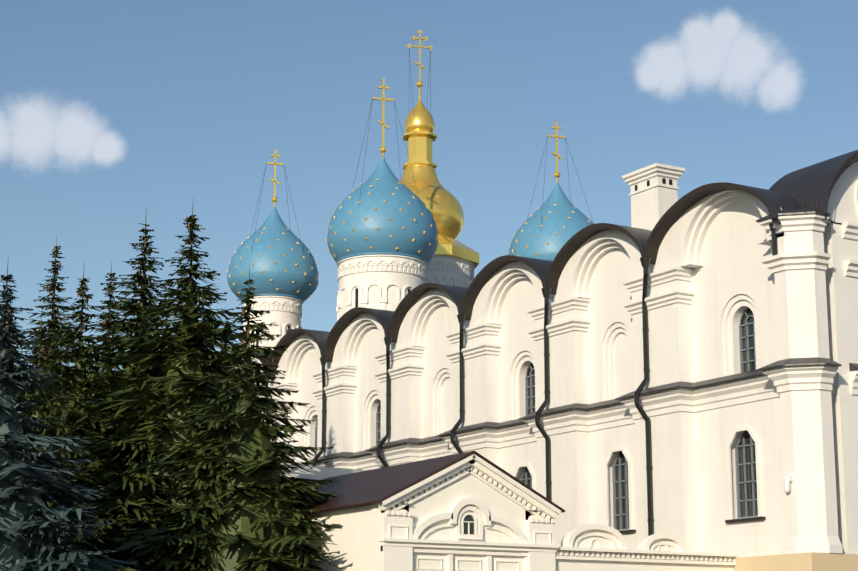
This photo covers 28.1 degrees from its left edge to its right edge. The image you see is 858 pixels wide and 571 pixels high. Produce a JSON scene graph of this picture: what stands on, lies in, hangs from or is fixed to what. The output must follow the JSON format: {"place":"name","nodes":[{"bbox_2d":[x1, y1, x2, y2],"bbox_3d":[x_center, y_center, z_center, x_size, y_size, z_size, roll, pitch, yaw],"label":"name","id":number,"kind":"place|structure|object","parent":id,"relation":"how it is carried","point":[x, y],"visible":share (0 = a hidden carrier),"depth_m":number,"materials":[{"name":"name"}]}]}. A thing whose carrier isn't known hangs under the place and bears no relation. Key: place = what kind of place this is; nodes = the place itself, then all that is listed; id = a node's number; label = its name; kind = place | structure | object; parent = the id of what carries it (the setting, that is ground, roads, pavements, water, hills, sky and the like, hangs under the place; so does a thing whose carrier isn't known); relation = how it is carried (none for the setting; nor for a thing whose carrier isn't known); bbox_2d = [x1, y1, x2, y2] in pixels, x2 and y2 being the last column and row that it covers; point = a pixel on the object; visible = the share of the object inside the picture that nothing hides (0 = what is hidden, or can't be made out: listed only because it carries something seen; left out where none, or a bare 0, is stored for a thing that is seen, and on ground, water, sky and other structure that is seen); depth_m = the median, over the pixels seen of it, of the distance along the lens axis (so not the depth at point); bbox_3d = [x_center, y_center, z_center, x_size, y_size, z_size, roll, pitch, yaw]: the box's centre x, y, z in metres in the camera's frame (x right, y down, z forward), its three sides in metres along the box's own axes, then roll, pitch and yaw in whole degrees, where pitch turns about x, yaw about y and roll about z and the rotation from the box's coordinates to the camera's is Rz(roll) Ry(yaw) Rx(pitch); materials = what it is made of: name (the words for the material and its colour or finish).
{"place":"outdoors","nodes":[
{"label":"outdoors","id":0,"kind":"place"},
{"bbox_2d":[0,0,857,412],"label":"sky","id":1,"kind":"structure","parent":0,"point":[111,110],"materials":[{"name":"blue"}]},
{"bbox_2d":[733,552,857,570],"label":"plinth wall","id":2,"kind":"structure","parent":0,"point":[812,561],"depth_m":43.99,"materials":[{"name":"paint"}]},
{"bbox_2d":[279,451,739,570],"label":"building","id":3,"kind":"structure","parent":2,"relation":"attached to","point":[471,511],"depth_m":42.12,"materials":[{"name":"white paint"}]},
{"bbox_2d":[234,189,785,551],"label":"wall trims","id":4,"kind":"structure","parent":2,"relation":"on","point":[716,227],"depth_m":53.37,"materials":[{"name":"paint"}]},
{"bbox_2d":[265,223,777,535],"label":"downpipes","id":5,"kind":"object","parent":4,"relation":"attached to","point":[645,264],"visible":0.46,"depth_m":54.02,"materials":[{"name":"black metal"}]},
{"bbox_2d":[284,370,764,465],"bbox_3d":[-5.356,7.203,68.809,0.918,0.260,56.140,7,-14,-31],"label":"cornice ledge","id":6,"kind":"object","parent":4,"relation":"on","point":[689,385],"visible":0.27,"depth_m":53.11,"materials":[{"name":"white paint"}]},
{"bbox_2d":[295,246,785,557],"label":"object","id":7,"kind":"structure","parent":2,"relation":"on","point":[729,291],"depth_m":48.24,"materials":[{"name":"paint"}]},
{"bbox_2d":[258,288,633,438],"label":"wall panels","id":8,"kind":"object","parent":7,"relation":"attached to","point":[610,353],"depth_m":53.14,"materials":[{"name":"paint"}]},
{"bbox_2d":[315,308,757,530],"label":"window muntins","id":9,"kind":"object","parent":7,"relation":"attached to","point":[751,444],"depth_m":48.13,"materials":[{"name":"grey"}]},
{"bbox_2d":[619,516,765,533],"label":"window sills","id":10,"kind":"structure","parent":7,"relation":"attached to","point":[726,521],"depth_m":46.59,"materials":[{"name":"black"}]},
{"bbox_2d":[759,157,857,553],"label":"corner pier facade","id":11,"kind":"structure","parent":2,"relation":"on","point":[812,265],"depth_m":45.17,"materials":[{"name":"paint"}]},
{"bbox_2d":[784,475,792,492],"bbox_3d":[9.286,5.150,44.438,0.201,0.440,0.200,7,-14,-31],"label":"security camera","id":12,"kind":"object","parent":11,"relation":"attached to","point":[788,479],"visible":1,"depth_m":44.38,"materials":[{"name":"white plastic"}]},
{"bbox_2d":[756,208,857,371],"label":"metal strips","id":13,"kind":"object","parent":11,"relation":"on","point":[806,361],"visible":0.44,"depth_m":45.11,"materials":[{"name":"metal"}]},
{"bbox_2d":[769,150,857,220],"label":"gable roof","id":14,"kind":"structure","parent":11,"relation":"attached to","point":[811,186],"depth_m":46.72,"materials":[{"name":"metal"}]},
{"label":"wall","id":15,"kind":"structure","parent":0},
{"bbox_2d":[241,255,474,349],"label":"dome drums","id":16,"kind":"object","parent":15,"relation":"on","point":[383,282],"visible":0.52,"depth_m":71.67,"materials":[{"name":"paint"}]},
{"bbox_2d":[227,158,592,302],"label":"onion domes","id":17,"kind":"structure","parent":16,"relation":"on","point":[380,241],"depth_m":75.89,"materials":[{"name":"blue metal"}]},
{"bbox_2d":[226,179,589,301],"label":"dome stars","id":18,"kind":"object","parent":17,"relation":"attached to","point":[367,238],"visible":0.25,"depth_m":75.80,"materials":[{"name":"gold metal"}]},
{"bbox_2d":[250,49,593,345],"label":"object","id":19,"kind":"object","parent":17,"relation":"on","point":[356,305],"visible":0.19,"depth_m":79.13,"materials":[{"name":"black metal"}]},
{"bbox_2d":[266,30,565,268],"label":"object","id":20,"kind":"object","parent":16,"relation":"on","point":[420,136],"visible":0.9,"depth_m":80.98,"materials":[{"name":"orange"}]},
{"bbox_2d":[400,164,463,238],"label":"golden onion dome","id":21,"kind":"structure","parent":20,"relation":"on","point":[443,205],"depth_m":79.61,"materials":[{"name":"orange metal"}]},
{"bbox_2d":[208,182,801,381],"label":"zakomara roofs","id":22,"kind":"structure","parent":15,"relation":"on","point":[648,243],"depth_m":54.99,"materials":[{"name":"metal"}]},
{"bbox_2d":[622,163,684,230],"bbox_3d":[6.939,-1.781,52.723,1.120,3.620,1.690,7,-14,-31],"label":"chimney","id":23,"kind":"object","parent":15,"relation":"on","point":[654,202],"visible":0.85,"depth_m":52.49,"materials":[{"name":"paint"}]},
{"bbox_2d":[635,178,671,190],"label":"chimney vents","id":24,"kind":"object","parent":23,"relation":"attached to","point":[663,182],"visible":0.77,"depth_m":52.51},
{"label":"ground","id":25,"kind":"structure","parent":0,"visible":0},
{"bbox_2d":[6,303,49,419],"bbox_3d":[-15.027,7.748,57.926,9.325,15.162,9.644,-8,-15,34],"label":"spruce tree","id":26,"kind":"object","parent":25,"relation":"on","point":[13,348],"visible":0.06,"depth_m":58.96,"materials":[{"name":"green plant"}]},
{"bbox_2d":[17,237,87,418],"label":"spruce tree","id":27,"kind":"object","parent":25,"relation":"on","point":[53,324],"visible":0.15,"depth_m":65.27,"materials":[{"name":"green plant"}]},
{"bbox_2d":[0,264,137,570],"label":"blue spruce tree","id":28,"kind":"object","parent":25,"relation":"on","point":[32,527],"visible":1,"depth_m":37.00,"materials":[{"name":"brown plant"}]},
{"bbox_2d":[13,311,146,570],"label":"spruce tree","id":29,"kind":"object","parent":25,"relation":"on","point":[39,410],"visible":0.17,"depth_m":45.68,"materials":[{"name":"green plant"}]},
{"bbox_2d":[31,271,131,517],"bbox_3d":[-10.640,6.227,51.543,8.060,14.295,8.507,5,-13,-20],"label":"spruce tree","id":30,"kind":"object","parent":25,"relation":"on","point":[81,388],"visible":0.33,"depth_m":52.03,"materials":[{"name":"green plant"}]},
{"bbox_2d":[60,262,124,403],"bbox_3d":[-10.463,6.508,55.478,8.179,15.193,8.027,9,-15,-35],"label":"spruce tree","id":31,"kind":"object","parent":25,"relation":"on","point":[110,287],"visible":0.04,"depth_m":56.81,"materials":[{"name":"green plant"}]},
{"bbox_2d":[47,206,211,531],"bbox_3d":[-8.994,5.816,53.000,10.530,17.088,10.407,-7,-14,29],"label":"spruce tree","id":32,"kind":"object","parent":25,"relation":"on","point":[132,326],"visible":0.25,"depth_m":53.60,"materials":[{"name":"green plant"}]},
{"bbox_2d":[68,206,297,570],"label":"spruce tree","id":33,"kind":"object","parent":25,"relation":"on","point":[187,375],"visible":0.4,"depth_m":48.97,"materials":[{"name":"green plant"}]},
{"bbox_2d":[94,265,342,570],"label":"spruce tree","id":34,"kind":"object","parent":25,"relation":"on","point":[241,513],"visible":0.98,"depth_m":42.70,"materials":[{"name":"green plant"}]}
]}

